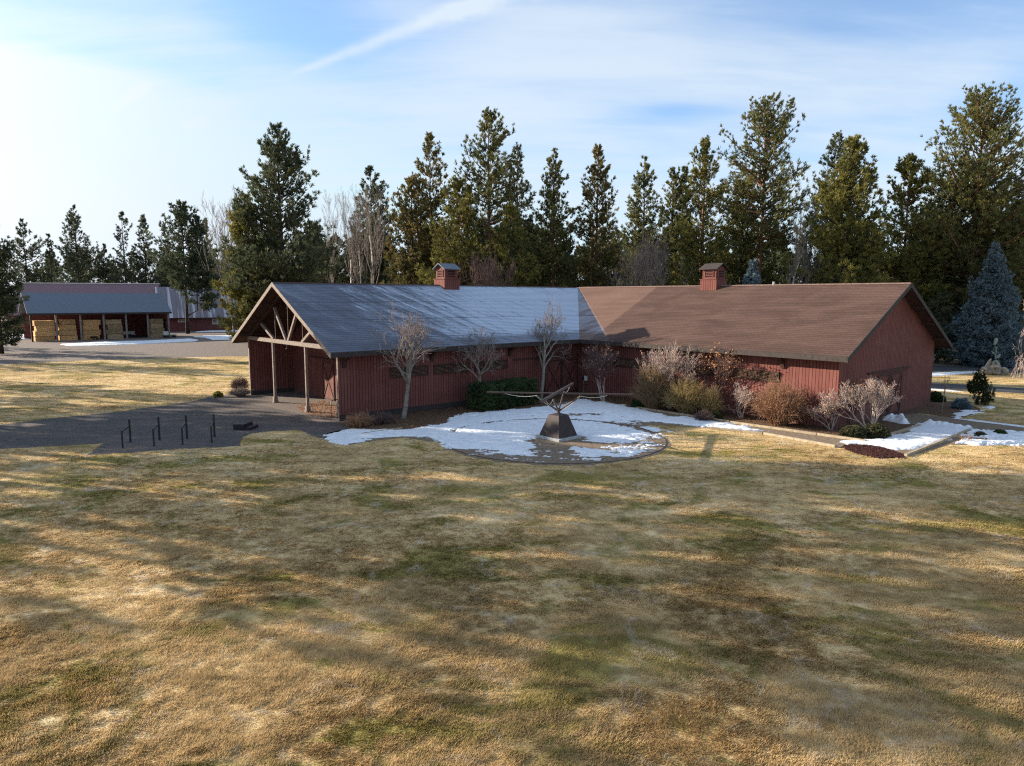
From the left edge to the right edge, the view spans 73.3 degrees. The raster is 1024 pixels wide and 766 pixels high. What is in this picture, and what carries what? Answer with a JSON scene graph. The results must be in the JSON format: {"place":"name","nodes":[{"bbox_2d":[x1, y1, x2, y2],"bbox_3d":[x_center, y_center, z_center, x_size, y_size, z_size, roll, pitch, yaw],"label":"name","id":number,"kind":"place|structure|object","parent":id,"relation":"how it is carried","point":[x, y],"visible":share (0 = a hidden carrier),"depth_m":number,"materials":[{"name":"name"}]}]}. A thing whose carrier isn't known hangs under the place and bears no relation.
{"place":"outdoors","nodes":[
{"label":"outdoors","id":0,"kind":"place"},
{"bbox_2d":[0,331,247,364],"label":"gravel yard","id":1,"kind":"structure","parent":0,"point":[26,351],"depth_m":97.23,"materials":[{"name":"gravel"}]},
{"bbox_2d":[0,235,30,353],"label":"pine tree","id":2,"kind":"object","parent":1,"relation":"on","point":[9,306],"visible":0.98,"depth_m":89.30,"materials":[{"name":"green plant"}]},
{"bbox_2d":[18,293,171,341],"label":"hay shed","id":3,"kind":"structure","parent":1,"relation":"on","point":[135,312],"depth_m":122.12,"materials":[{"name":"grey"}]},
{"bbox_2d":[60,338,197,345],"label":"snow","id":4,"kind":"structure","parent":1,"relation":"on","point":[126,342],"depth_m":111.04,"materials":[{"name":"snow"}]},
{"bbox_2d":[155,287,245,331],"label":"ribbed roof building","id":5,"kind":"structure","parent":1,"relation":"on","point":[202,320],"depth_m":151.11,"materials":[{"name":"metal"}]},
{"bbox_2d":[193,184,243,332],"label":"bare tree","id":6,"kind":"object","parent":1,"relation":"on","point":[222,232],"visible":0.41,"depth_m":109.43,"materials":[{"name":"plant"}]},
{"bbox_2d":[0,396,349,454],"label":"drive","id":7,"kind":"structure","parent":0,"point":[105,429],"depth_m":39.60,"materials":[{"name":"asphalt"}]},
{"bbox_2d":[233,421,257,429],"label":"mounting block","id":8,"kind":"structure","parent":7,"relation":"on","point":[245,425],"depth_m":39.01,"materials":[{"name":"black stone"}]},
{"bbox_2d":[211,391,338,422],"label":"porch floor","id":9,"kind":"structure","parent":0,"point":[290,401],"depth_m":49.11,"materials":[{"name":"concrete"}]},
{"bbox_2d":[226,385,253,396],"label":"shrub","id":10,"kind":"object","parent":9,"relation":"on","point":[238,391],"visible":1,"depth_m":51.95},
{"bbox_2d":[298,400,336,417],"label":"fallen leaves","id":11,"kind":"object","parent":9,"relation":"on","point":[312,407],"visible":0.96,"depth_m":46.22,"materials":[{"name":"plant"}]},
{"bbox_2d":[0,356,1023,765],"bbox_3d":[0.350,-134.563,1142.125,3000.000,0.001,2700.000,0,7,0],"label":"lawn","id":12,"kind":"structure","parent":0,"point":[140,370],"depth_m":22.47,"materials":[{"name":"plant"}]},
{"bbox_2d":[227,376,249,389],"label":"shrub","id":13,"kind":"object","parent":12,"relation":"on","point":[240,382],"visible":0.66,"depth_m":54.76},
{"bbox_2d":[209,190,287,339],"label":"pine tree","id":14,"kind":"object","parent":12,"relation":"on","point":[235,226],"visible":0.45,"depth_m":77.89,"materials":[{"name":"green plant"}]},
{"bbox_2d":[206,121,345,318],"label":"pine tree","id":15,"kind":"object","parent":12,"relation":"on","point":[274,253],"visible":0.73,"depth_m":76.79,"materials":[{"name":"green plant"}]},
{"bbox_2d":[321,191,349,281],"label":"birch tree","id":16,"kind":"object","parent":12,"relation":"on","point":[334,244],"visible":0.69,"depth_m":94.11,"materials":[{"name":"grey plant"}]},
{"bbox_2d":[337,191,361,282],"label":"birch tree","id":17,"kind":"object","parent":12,"relation":"on","point":[351,268],"visible":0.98,"depth_m":94.62,"materials":[{"name":"grey plant"}]},
{"bbox_2d":[348,184,392,283],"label":"birch tree","id":18,"kind":"object","parent":12,"relation":"on","point":[377,248],"visible":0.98,"depth_m":83.69,"materials":[{"name":"grey plant"}]},
{"bbox_2d":[457,248,516,285],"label":"bare tree","id":19,"kind":"object","parent":12,"relation":"on","point":[490,279],"visible":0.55,"depth_m":74.58,"materials":[{"name":"plant"}]},
{"bbox_2d":[0,465,1022,765],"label":"fallen leaves","id":20,"kind":"object","parent":12,"relation":"on","point":[454,595],"visible":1,"depth_m":16.63,"materials":[{"name":"plant"}]},
{"bbox_2d":[231,263,952,428],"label":"barn","id":21,"kind":"structure","parent":12,"relation":"on","point":[316,340],"depth_m":47.09,"materials":[{"name":"wood"}]},
{"bbox_2d":[322,361,334,400],"bbox_3d":[-13.380,-0.163,50.145,0.084,2.830,1.850,-6,9,-40],"label":"sliding door","id":22,"kind":"structure","parent":21,"relation":"in","point":[328,375],"depth_m":50.09,"materials":[{"name":"red"}]},
{"bbox_2d":[544,358,577,394],"bbox_3d":[3.865,-0.521,53.670,3.570,2.700,0.084,-6,9,-40],"label":"sliding door","id":23,"kind":"structure","parent":21,"relation":"in","point":[558,375],"depth_m":53.61,"materials":[{"name":"red"}]},
{"bbox_2d":[875,370,902,417],"bbox_3d":[24.201,0.705,44.157,3.800,2.780,0.084,-6,9,-40],"label":"sliding door","id":24,"kind":"structure","parent":21,"relation":"in","point":[889,378],"depth_m":44.42,"materials":[{"name":"red"}]},
{"bbox_2d":[966,365,995,405],"bbox_3d":[33.372,0.216,48.833,2.039,3.029,1.885,0,7,0],"label":"pine tree","id":25,"kind":"object","parent":12,"relation":"on","point":[977,388],"visible":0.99,"depth_m":48.74,"materials":[{"name":"green plant"}]},
{"bbox_2d":[956,428,1023,445],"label":"snow","id":26,"kind":"structure","parent":12,"relation":"on","point":[1013,438],"depth_m":36.46,"materials":[{"name":"snow"}]},
{"bbox_2d":[0,0,1023,284],"label":"sky","id":27,"kind":"structure","parent":0,"point":[108,108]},
{"bbox_2d":[1,316,1023,373],"bbox_3d":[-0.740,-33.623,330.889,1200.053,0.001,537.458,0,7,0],"label":"forest floor","id":28,"kind":"structure","parent":0,"point":[955,361],"depth_m":79.95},
{"bbox_2d":[2,218,53,299],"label":"pine tree","id":29,"kind":"object","parent":28,"relation":"on","point":[28,276],"visible":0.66,"depth_m":176.09,"materials":[{"name":"green plant"}]},
{"bbox_2d":[41,233,63,282],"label":"pine tree","id":30,"kind":"object","parent":28,"relation":"on","point":[50,266],"visible":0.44,"depth_m":178.03,"materials":[{"name":"green plant"}]},
{"bbox_2d":[47,204,109,282],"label":"pine tree","id":31,"kind":"object","parent":28,"relation":"on","point":[84,253],"visible":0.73,"depth_m":176.91,"materials":[{"name":"green plant"}]},
{"bbox_2d":[8,282,160,329],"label":"stable","id":32,"kind":"structure","parent":28,"relation":"on","point":[89,287],"depth_m":150.34,"materials":[{"name":"metal"}]},
{"bbox_2d":[94,243,115,282],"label":"pine tree","id":33,"kind":"object","parent":28,"relation":"on","point":[100,275],"visible":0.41,"depth_m":181.02,"materials":[{"name":"green plant"}]},
{"bbox_2d":[104,211,140,282],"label":"pine tree","id":34,"kind":"object","parent":28,"relation":"on","point":[124,259],"visible":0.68,"depth_m":173.75,"materials":[{"name":"green plant"}]},
{"bbox_2d":[129,214,165,286],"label":"pine tree","id":35,"kind":"object","parent":28,"relation":"on","point":[139,263],"visible":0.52,"depth_m":174.49,"materials":[{"name":"green plant"}]},
{"bbox_2d":[150,221,176,286],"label":"pine tree","id":36,"kind":"object","parent":28,"relation":"on","point":[162,251],"visible":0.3,"depth_m":176.91,"materials":[{"name":"green plant"}]},
{"bbox_2d":[144,199,219,333],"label":"pine tree","id":37,"kind":"object","parent":28,"relation":"on","point":[193,262],"visible":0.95,"depth_m":137.09,"materials":[{"name":"green plant"}]},
{"bbox_2d":[200,218,221,286],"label":"bare tree","id":38,"kind":"object","parent":28,"relation":"on","point":[207,235],"visible":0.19,"depth_m":174.99,"materials":[{"name":"brown plant"}]},
{"bbox_2d":[344,194,373,282],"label":"birch tree","id":39,"kind":"object","parent":28,"relation":"on","point":[358,277],"visible":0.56,"depth_m":98.58,"materials":[{"name":"grey plant"}]},
{"bbox_2d":[337,165,406,283],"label":"pine tree","id":40,"kind":"object","parent":28,"relation":"on","point":[374,186],"visible":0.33,"depth_m":114.21,"materials":[{"name":"green plant"}]},
{"bbox_2d":[379,172,442,283],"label":"pine tree","id":41,"kind":"object","parent":28,"relation":"on","point":[400,263],"visible":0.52,"depth_m":89.43,"materials":[{"name":"green plant"}]},
{"bbox_2d":[399,130,462,283],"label":"pine tree","id":42,"kind":"object","parent":28,"relation":"on","point":[428,187],"visible":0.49,"depth_m":90.55,"materials":[{"name":"green plant"}]},
{"bbox_2d":[414,175,506,284],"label":"pine tree","id":43,"kind":"object","parent":28,"relation":"on","point":[464,201],"visible":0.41,"depth_m":83.38,"materials":[{"name":"green plant"}]},
{"bbox_2d":[434,106,538,284],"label":"pine tree","id":44,"kind":"object","parent":28,"relation":"on","point":[495,176],"visible":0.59,"depth_m":88.72,"materials":[{"name":"green plant"}]},
{"bbox_2d":[473,201,542,285],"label":"pine tree","id":45,"kind":"object","parent":28,"relation":"on","point":[508,255],"visible":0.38,"depth_m":83.80,"materials":[{"name":"green plant"}]},
{"bbox_2d":[0,219,1022,341],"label":"wood","id":46,"kind":"object","parent":28,"relation":"on","point":[344,276],"visible":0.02,"depth_m":110.80,"materials":[{"name":"plant"}]},
{"bbox_2d":[491,142,543,285],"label":"pine tree","id":47,"kind":"object","parent":28,"relation":"on","point":[519,154],"visible":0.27,"depth_m":92.76,"materials":[{"name":"green plant"}]},
{"bbox_2d":[516,147,582,286],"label":"pine tree","id":48,"kind":"object","parent":28,"relation":"on","point":[558,267],"visible":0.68,"depth_m":91.08,"materials":[{"name":"green plant"}]},
{"bbox_2d":[562,143,636,286],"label":"pine tree","id":49,"kind":"object","parent":28,"relation":"on","point":[595,273],"visible":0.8,"depth_m":91.06,"materials":[{"name":"green plant"}]},
{"bbox_2d":[611,155,670,285],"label":"pine tree","id":50,"kind":"object","parent":28,"relation":"on","point":[639,222],"visible":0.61,"depth_m":97.07,"materials":[{"name":"green plant"}]},
{"bbox_2d":[606,224,694,285],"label":"bare tree","id":51,"kind":"object","parent":28,"relation":"on","point":[645,268],"visible":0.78,"depth_m":82.61,"materials":[{"name":"plant"}]},
{"bbox_2d":[636,165,702,285],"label":"pine tree","id":52,"kind":"object","parent":28,"relation":"on","point":[676,195],"visible":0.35,"depth_m":101.04,"materials":[{"name":"green plant"}]},
{"bbox_2d":[654,135,744,285],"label":"pine tree","id":53,"kind":"object","parent":28,"relation":"on","point":[691,241],"visible":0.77,"depth_m":89.00,"materials":[{"name":"green plant"}]},
{"bbox_2d":[709,178,788,284],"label":"pine tree","id":54,"kind":"object","parent":28,"relation":"on","point":[745,266],"visible":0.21,"depth_m":95.23,"materials":[{"name":"green plant"}]},
{"bbox_2d":[742,257,762,284],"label":"blue spruce","id":55,"kind":"object","parent":28,"relation":"on","point":[753,275],"visible":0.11,"depth_m":76.70,"materials":[{"name":"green plant"}]},
{"bbox_2d":[700,91,820,282],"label":"pine tree","id":56,"kind":"object","parent":28,"relation":"on","point":[760,119],"visible":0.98,"depth_m":87.89,"materials":[{"name":"green plant"}]},
{"bbox_2d":[780,198,816,283],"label":"birch tree","id":57,"kind":"object","parent":28,"relation":"on","point":[799,253],"visible":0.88,"depth_m":79.11,"materials":[{"name":"grey plant"}]},
{"bbox_2d":[802,161,837,282],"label":"birch tree","id":58,"kind":"object","parent":28,"relation":"on","point":[813,257],"visible":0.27,"depth_m":86.59,"materials":[{"name":"grey plant"}]},
{"bbox_2d":[784,130,860,281],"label":"pine tree","id":59,"kind":"object","parent":28,"relation":"on","point":[838,136],"visible":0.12,"depth_m":96.84,"materials":[{"name":"green plant"}]},
{"bbox_2d":[779,133,900,283],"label":"pine tree","id":60,"kind":"object","parent":28,"relation":"on","point":[839,246],"visible":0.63,"depth_m":78.66,"materials":[{"name":"green plant"}]},
{"bbox_2d":[866,152,956,316],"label":"pine tree","id":61,"kind":"object","parent":28,"relation":"on","point":[905,269],"visible":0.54,"depth_m":82.84,"materials":[{"name":"green plant"}]},
{"bbox_2d":[926,290,962,364],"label":"pine tree","id":62,"kind":"object","parent":28,"relation":"on","point":[938,306],"visible":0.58,"depth_m":79.01,"materials":[{"name":"green plant"}]},
{"bbox_2d":[878,81,1023,345],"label":"pine tree","id":63,"kind":"object","parent":28,"relation":"on","point":[982,176],"visible":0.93,"depth_m":79.38,"materials":[{"name":"green plant"}]},
{"bbox_2d":[907,198,998,356],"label":"pine tree","id":64,"kind":"object","parent":28,"relation":"on","point":[946,279],"visible":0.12,"depth_m":85.24,"materials":[{"name":"green plant"}]},
{"bbox_2d":[932,371,976,375],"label":"snow","id":65,"kind":"structure","parent":28,"relation":"on","point":[946,373],"depth_m":69.19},
{"bbox_2d":[943,241,1023,368],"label":"blue spruce","id":66,"kind":"object","parent":28,"relation":"on","point":[986,313],"visible":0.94,"depth_m":75.25,"materials":[{"name":"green plant"}]},
{"bbox_2d":[960,193,1023,354],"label":"pine tree","id":67,"kind":"object","parent":28,"relation":"on","point":[1020,307],"visible":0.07,"depth_m":82.42,"materials":[{"name":"green plant"}]},
{"bbox_2d":[438,418,670,465],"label":"plaza","id":68,"kind":"structure","parent":0,"point":[552,449],"depth_m":33.72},
{"bbox_2d":[445,419,665,463],"bbox_3d":[2.242,2.946,36.946,11.822,0.045,11.622,0,7,0],"label":"edging ring","id":69,"kind":"object","parent":68,"relation":"on","point":[569,463],"visible":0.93,"depth_m":32.48,"materials":[{"name":"stone"}]},
{"bbox_2d":[486,382,633,441],"bbox_3d":[2.526,1.687,36.860,6.320,2.661,4.776,-4,8,-31],"label":"sculpture","id":70,"kind":"object","parent":68,"relation":"on","point":[558,426],"visible":1,"depth_m":36.62,"materials":[{"name":"metal"}]},
{"bbox_2d":[476,435,655,461],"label":"snow","id":71,"kind":"structure","parent":68,"relation":"on","point":[614,448],"depth_m":33.73,"materials":[{"name":"snow"}]},
{"bbox_2d":[338,392,914,438],"bbox_3d":[7.239,2.389,41.556,27.985,0.001,23.022,6,9,37],"label":"mulch bed","id":72,"kind":"object","parent":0,"point":[892,426],"visible":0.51,"depth_m":42.71,"materials":[{"name":"brown soil"}]},
{"bbox_2d":[342,411,376,426],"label":"shrub","id":73,"kind":"object","parent":72,"relation":"on","point":[355,419],"visible":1,"depth_m":39.92,"materials":[{"name":"plant"}]},
{"bbox_2d":[370,410,397,424],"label":"shrub","id":74,"kind":"object","parent":72,"relation":"on","point":[380,418],"visible":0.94,"depth_m":40.87,"materials":[{"name":"plant"}]},
{"bbox_2d":[367,298,447,418],"bbox_3d":[-6.191,-1.397,41.944,4.937,7.449,5.010,0,7,0],"label":"bare tree","id":75,"kind":"object","parent":72,"relation":"on","point":[410,363],"visible":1,"depth_m":42.07,"materials":[{"name":"grey plant"}]},
{"bbox_2d":[452,325,504,381],"bbox_3d":[-2.402,-1.061,46.574,3.880,5.635,4.123,0,7,0],"label":"bare tree","id":76,"kind":"object","parent":72,"relation":"on","point":[478,355],"visible":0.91,"depth_m":46.08,"materials":[{"name":"grey plant"}]},
{"bbox_2d":[465,377,540,411],"bbox_3d":[-0.615,0.733,47.482,2.661,2.282,5.716,7,10,43],"label":"juniper hedge","id":77,"kind":"object","parent":72,"relation":"on","point":[481,398],"visible":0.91,"depth_m":46.26,"materials":[{"name":"green plant"}]},
{"bbox_2d":[527,297,571,398],"bbox_3d":[3.068,-2.782,51.786,4.000,7.778,2.948,-5,8,-33],"label":"bare tree","id":78,"kind":"object","parent":72,"relation":"on","point":[544,355],"visible":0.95,"depth_m":50.95,"materials":[{"name":"grey plant"}]},
{"bbox_2d":[579,341,624,401],"bbox_3d":[6.502,-0.859,49.829,3.332,4.479,3.586,5,8,33],"label":"bare tree","id":79,"kind":"object","parent":72,"relation":"on","point":[603,362],"visible":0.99,"depth_m":49.29,"materials":[{"name":"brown plant"}]},
{"bbox_2d":[341,392,878,438],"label":"fallen leaves","id":80,"kind":"object","parent":72,"relation":"on","point":[594,401],"visible":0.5,"depth_m":43.26,"materials":[{"name":"plant"}]},
{"bbox_2d":[623,359,675,408],"bbox_3d":[9.563,-0.019,46.222,3.424,3.695,3.552,-4,8,-31],"label":"shrub","id":81,"kind":"object","parent":72,"relation":"on","point":[651,392],"visible":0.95,"depth_m":45.93,"materials":[{"name":"plant"}]},
{"bbox_2d":[634,337,702,408],"bbox_3d":[10.639,-0.702,46.890,4.731,4.918,4.751,0,7,0],"label":"shrub","id":82,"kind":"object","parent":72,"relation":"on","point":[677,363],"visible":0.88,"depth_m":46.10,"materials":[{"name":"beige plant"}]},
{"bbox_2d":[659,372,707,413],"bbox_3d":[11.450,0.498,44.884,3.723,3.010,3.745,0,7,0],"label":"shrub","id":83,"kind":"object","parent":72,"relation":"on","point":[680,402],"visible":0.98,"depth_m":44.48,"materials":[{"name":"plant"}]},
{"bbox_2d":[698,383,724,413],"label":"shrub","id":84,"kind":"object","parent":72,"relation":"on","point":[712,401],"visible":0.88,"depth_m":43.65,"materials":[{"name":"plant"}]},
{"bbox_2d":[687,343,744,405],"bbox_3d":[13.452,-0.383,45.082,4.018,4.728,3.647,5,9,36],"label":"shrub","id":85,"kind":"object","parent":72,"relation":"on","point":[727,365],"visible":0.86,"depth_m":44.37,"materials":[{"name":"beige plant"}]},
{"bbox_2d":[721,382,757,417],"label":"shrub","id":86,"kind":"object","parent":72,"relation":"on","point":[743,397],"visible":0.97,"depth_m":43.09,"materials":[{"name":"beige plant"}]},
{"bbox_2d":[742,375,810,425],"bbox_3d":[15.755,0.997,40.588,3.994,3.104,3.834,-4,8,-31],"label":"shrub","id":87,"kind":"object","parent":72,"relation":"on","point":[783,409],"visible":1,"depth_m":40.26,"materials":[{"name":"plant"}]},
{"bbox_2d":[801,395,847,429],"bbox_3d":[17.890,1.648,39.343,3.134,2.152,2.324,0,7,0],"label":"shrub","id":88,"kind":"object","parent":72,"relation":"on","point":[827,410],"visible":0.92,"depth_m":39.25,"materials":[{"name":"brown plant"}]},
{"bbox_2d":[838,425,868,438],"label":"evergreen shrub","id":89,"kind":"object","parent":72,"relation":"on","point":[852,431],"visible":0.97,"depth_m":37.26,"materials":[{"name":"green plant"}]},
{"bbox_2d":[842,376,867,424],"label":"shrub","id":90,"kind":"object","parent":72,"relation":"on","point":[848,392],"visible":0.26,"depth_m":40.15,"materials":[{"name":"brown plant"}]},
{"bbox_2d":[817,376,905,426],"bbox_3d":[19.546,1.230,38.350,4.116,3.257,2.980,-2,8,-19],"label":"shrub","id":91,"kind":"object","parent":72,"relation":"on","point":[874,393],"visible":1,"depth_m":38.41,"materials":[{"name":"beige plant"}]},
{"bbox_2d":[863,423,891,438],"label":"evergreen shrub","id":92,"kind":"object","parent":72,"relation":"on","point":[877,430],"visible":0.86,"depth_m":37.22,"materials":[{"name":"green plant"}]},
{"bbox_2d":[882,413,909,423],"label":"snow","id":93,"kind":"structure","parent":72,"relation":"on","point":[900,418],"depth_m":42.00,"materials":[{"name":"snow"}]},
{"bbox_2d":[325,401,1023,454],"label":"path","id":94,"kind":"structure","parent":0,"point":[915,418],"depth_m":39.99,"materials":[{"name":"concrete"}]},
{"bbox_2d":[320,399,763,460],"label":"snow","id":95,"kind":"structure","parent":94,"relation":"on","point":[509,436],"depth_m":39.02,"materials":[{"name":"snow"}]},
{"bbox_2d":[636,407,729,422],"bbox_3d":[10.847,2.009,44.296,0.167,0.130,7.073,-6,9,-41],"label":"timber edging","id":96,"kind":"object","parent":94,"relation":"on","point":[689,415],"visible":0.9,"depth_m":44.50,"materials":[{"name":"wood"}]},
{"bbox_2d":[692,408,714,420],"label":"shrub","id":97,"kind":"object","parent":94,"relation":"on","point":[701,415],"visible":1,"depth_m":42.10,"materials":[{"name":"plant"}]},
{"bbox_2d":[708,427,762,433],"bbox_3d":[12.608,2.683,38.916,2.998,0.130,0.150,5,8,31],"label":"timber edging","id":98,"kind":"object","parent":94,"relation":"on","point":[736,430],"visible":1,"depth_m":38.85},
{"bbox_2d":[730,421,865,440],"bbox_3d":[15.911,2.698,38.863,0.174,0.130,7.665,-7,10,-44],"label":"timber edging","id":99,"kind":"object","parent":94,"relation":"on","point":[801,431],"visible":0.97,"depth_m":38.60,"materials":[{"name":"wood"}]},
{"bbox_2d":[763,432,835,447],"bbox_3d":[15.168,2.994,36.467,0.150,0.130,4.093,-5,9,-36],"label":"timber edging","id":100,"kind":"object","parent":94,"relation":"on","point":[801,440],"visible":1,"depth_m":36.28,"materials":[{"name":"wood"}]},
{"bbox_2d":[840,423,965,449],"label":"snow","id":101,"kind":"structure","parent":94,"relation":"on","point":[922,435],"depth_m":36.76,"materials":[{"name":"snow"}]},
{"bbox_2d":[904,427,973,455],"bbox_3d":[22.659,3.042,36.239,10.287,0.130,0.176,-6,9,-41],"label":"timber edging","id":102,"kind":"object","parent":94,"relation":"on","point":[912,452],"visible":0.95,"depth_m":35.48,"materials":[{"name":"wood"}]},
{"bbox_2d":[921,419,972,428],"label":"snow","id":103,"kind":"structure","parent":94,"relation":"on","point":[940,423],"depth_m":40.46,"materials":[{"name":"snow"}]},
{"bbox_2d":[894,401,979,417],"bbox_3d":[28.802,1.863,46.233,11.394,0.001,3.719,-6,10,-42],"label":"side bed","id":104,"kind":"object","parent":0,"point":[932,408],"visible":0.65,"depth_m":46.34,"materials":[{"name":"brown soil"}]},
{"bbox_2d":[930,391,946,401],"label":"evergreen shrub","id":105,"kind":"object","parent":104,"relation":"on","point":[936,396],"visible":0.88,"depth_m":50.26,"materials":[{"name":"green plant"}]},
{"bbox_2d":[950,398,972,409],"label":"evergreen shrub","id":106,"kind":"object","parent":104,"relation":"on","point":[961,404],"visible":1,"depth_m":46.89,"materials":[{"name":"green plant"}]},
{"bbox_2d":[931,382,1023,392],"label":"road","id":107,"kind":"structure","parent":0,"point":[934,385],"depth_m":57.85,"materials":[{"name":"asphalt"}]},
{"bbox_2d":[933,365,1023,373],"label":"back road","id":108,"kind":"structure","parent":0,"point":[946,368],"depth_m":74.18,"materials":[{"name":"asphalt"}]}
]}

